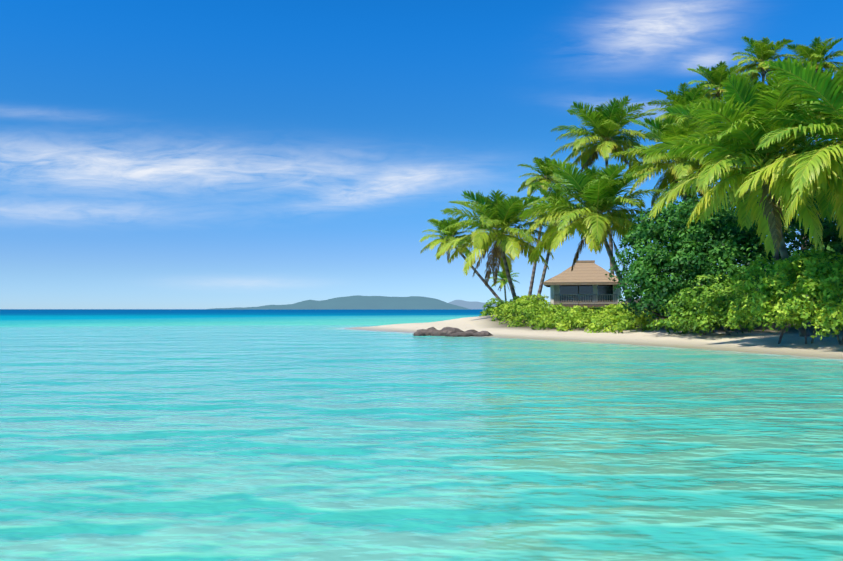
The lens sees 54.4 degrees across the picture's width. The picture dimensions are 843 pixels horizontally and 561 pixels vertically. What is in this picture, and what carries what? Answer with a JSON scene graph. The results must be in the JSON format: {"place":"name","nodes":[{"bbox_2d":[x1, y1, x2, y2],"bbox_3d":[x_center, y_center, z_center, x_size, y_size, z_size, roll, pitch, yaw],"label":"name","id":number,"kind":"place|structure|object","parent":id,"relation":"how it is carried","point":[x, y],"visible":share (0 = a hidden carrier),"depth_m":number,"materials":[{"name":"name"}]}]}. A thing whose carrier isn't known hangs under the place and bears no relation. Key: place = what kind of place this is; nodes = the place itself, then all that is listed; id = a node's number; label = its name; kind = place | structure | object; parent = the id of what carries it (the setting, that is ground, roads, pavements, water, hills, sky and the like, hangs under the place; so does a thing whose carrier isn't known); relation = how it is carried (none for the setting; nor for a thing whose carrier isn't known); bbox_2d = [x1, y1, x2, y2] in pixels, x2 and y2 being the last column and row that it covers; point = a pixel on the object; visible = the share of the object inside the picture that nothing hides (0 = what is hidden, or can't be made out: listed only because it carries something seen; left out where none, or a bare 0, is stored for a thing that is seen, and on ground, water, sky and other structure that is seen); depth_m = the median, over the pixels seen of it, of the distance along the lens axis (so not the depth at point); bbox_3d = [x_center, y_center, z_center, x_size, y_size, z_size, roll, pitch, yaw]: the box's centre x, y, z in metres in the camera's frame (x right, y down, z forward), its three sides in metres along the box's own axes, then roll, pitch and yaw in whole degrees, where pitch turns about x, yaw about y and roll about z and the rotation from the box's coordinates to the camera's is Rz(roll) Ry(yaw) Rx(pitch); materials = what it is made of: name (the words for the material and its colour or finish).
{"place":"outdoors","nodes":[
{"label":"outdoors","id":0,"kind":"place"},
{"bbox_2d":[214,295,467,308],"bbox_3d":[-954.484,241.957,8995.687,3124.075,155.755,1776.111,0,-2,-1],"label":"hills","id":1,"kind":"structure","parent":0,"point":[375,302],"depth_m":8581.86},
{"bbox_2d":[0,309,842,560],"bbox_3d":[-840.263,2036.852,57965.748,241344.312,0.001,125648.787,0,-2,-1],"label":"sea water","id":2,"kind":"structure","parent":0,"point":[225,435],"depth_m":12.79,"materials":[{"name":"teal liquid"}]},
{"bbox_2d":[0,0,842,308],"label":"sky","id":3,"kind":"structure","parent":0,"point":[155,154],"materials":[{"name":"blue"}]},
{"bbox_2d":[449,300,495,308],"bbox_3d":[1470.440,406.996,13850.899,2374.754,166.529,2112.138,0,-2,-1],"label":"hills","id":4,"kind":"structure","parent":0,"point":[470,305],"depth_m":13470.19,"materials":[{"name":"blue"}]},
{"bbox_2d":[344,269,842,358],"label":"sandy beach","id":5,"kind":"structure","parent":0,"point":[765,341],"depth_m":52.30,"materials":[{"name":"beige sand"}]},
{"bbox_2d":[413,327,492,336],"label":"shore rocks","id":6,"kind":"object","parent":5,"relation":"on","point":[447,331],"depth_m":64.97,"materials":[{"name":"stone"}]},
{"bbox_2d":[420,215,502,304],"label":"palm","id":7,"kind":"object","parent":5,"relation":"on","point":[445,236],"visible":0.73,"depth_m":111.22,"materials":[{"name":"green plant"}]},
{"bbox_2d":[479,297,504,315],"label":"bush","id":8,"kind":"object","parent":5,"relation":"on","point":[489,309],"visible":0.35,"depth_m":98.65,"materials":[{"name":"green plant"}]},
{"bbox_2d":[435,190,553,306],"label":"palm","id":9,"kind":"object","parent":5,"relation":"on","point":[501,213],"visible":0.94,"depth_m":82.77,"materials":[{"name":"green plant"}]},
{"bbox_2d":[489,269,519,300],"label":"palm","id":10,"kind":"object","parent":5,"relation":"on","point":[504,281],"visible":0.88,"depth_m":163.71,"materials":[{"name":"green plant"}]},
{"bbox_2d":[516,157,572,299],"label":"palm","id":11,"kind":"object","parent":5,"relation":"on","point":[546,174],"visible":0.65,"depth_m":103.56,"materials":[{"name":"green plant"}]},
{"bbox_2d":[520,183,585,299],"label":"palm","id":12,"kind":"object","parent":5,"relation":"on","point":[556,195],"visible":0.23,"depth_m":96.23,"materials":[{"name":"green plant"}]},
{"bbox_2d":[491,294,660,333],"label":"bush","id":13,"kind":"object","parent":5,"relation":"on","point":[618,317],"visible":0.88,"depth_m":66.58,"materials":[{"name":"green plant"}]},
{"bbox_2d":[543,260,627,311],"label":"beach hut","id":14,"kind":"object","parent":5,"relation":"on","point":[587,283],"visible":0.85,"depth_m":79.12,"materials":[{"name":"brown wood"}]},
{"bbox_2d":[519,158,666,302],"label":"palm","id":15,"kind":"object","parent":5,"relation":"on","point":[597,191],"visible":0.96,"depth_m":67.00,"materials":[{"name":"green plant"}]},
{"bbox_2d":[550,95,658,274],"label":"palm","id":16,"kind":"object","parent":5,"relation":"on","point":[609,123],"visible":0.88,"depth_m":91.90,"materials":[{"name":"green plant"}]},
{"bbox_2d":[606,116,737,212],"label":"palm","id":17,"kind":"object","parent":5,"relation":"on","point":[670,127],"visible":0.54,"depth_m":75.55,"materials":[{"name":"green plant"}]},
{"bbox_2d":[644,82,724,283],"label":"palm","id":18,"kind":"object","parent":5,"relation":"on","point":[685,96],"visible":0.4,"depth_m":94.38,"materials":[{"name":"green plant"}]},
{"bbox_2d":[605,193,780,320],"bbox_3d":[19.069,-1.315,57.502,11.454,9.929,11.203,0,-2,-1],"label":"leafy tree","id":19,"kind":"object","parent":5,"relation":"on","point":[666,269],"visible":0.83,"depth_m":55.68,"materials":[{"name":"green plant"}]},
{"bbox_2d":[646,271,758,335],"bbox_3d":[17.837,1.521,51.230,6.222,4.380,7.284,0,-2,-1],"label":"bush","id":20,"kind":"object","parent":5,"relation":"on","point":[696,313],"visible":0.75,"depth_m":50.62,"materials":[{"name":"green plant"}]},
{"bbox_2d":[687,61,758,100],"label":"palm","id":21,"kind":"object","parent":5,"relation":"on","point":[713,76],"visible":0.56,"depth_m":99.09,"materials":[{"name":"green plant"}]},
{"bbox_2d":[642,73,842,336],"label":"palm","id":22,"kind":"object","parent":5,"relation":"on","point":[742,145],"visible":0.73,"depth_m":42.02,"materials":[{"name":"green plant"}]},
{"bbox_2d":[677,138,842,296],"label":"trees","id":23,"kind":"object","parent":5,"relation":"on","point":[830,231],"visible":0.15,"depth_m":53.78,"materials":[{"name":"green plant"}]},
{"bbox_2d":[682,71,841,322],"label":"palm","id":24,"kind":"object","parent":5,"relation":"on","point":[761,86],"visible":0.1,"depth_m":50.74,"materials":[{"name":"green plant"}]},
{"bbox_2d":[730,36,800,246],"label":"palm","id":25,"kind":"object","parent":5,"relation":"on","point":[763,50],"visible":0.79,"depth_m":103.31,"materials":[{"name":"green plant"}]},
{"bbox_2d":[726,248,842,344],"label":"bush","id":26,"kind":"object","parent":5,"relation":"on","point":[812,279],"visible":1,"depth_m":41.48,"materials":[{"name":"green plant"}]},
{"bbox_2d":[728,56,842,241],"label":"palm","id":27,"kind":"object","parent":5,"relation":"on","point":[827,89],"visible":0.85,"depth_m":37.45,"materials":[{"name":"green plant"}]},
{"bbox_2d":[765,72,827,296],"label":"palm","id":28,"kind":"object","parent":5,"relation":"on","point":[769,75],"visible":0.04,"depth_m":72.04,"materials":[{"name":"green plant"}]},
{"bbox_2d":[782,36,842,214],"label":"palm","id":29,"kind":"object","parent":5,"relation":"on","point":[819,52],"visible":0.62,"depth_m":100.48,"materials":[{"name":"green plant"}]}
]}

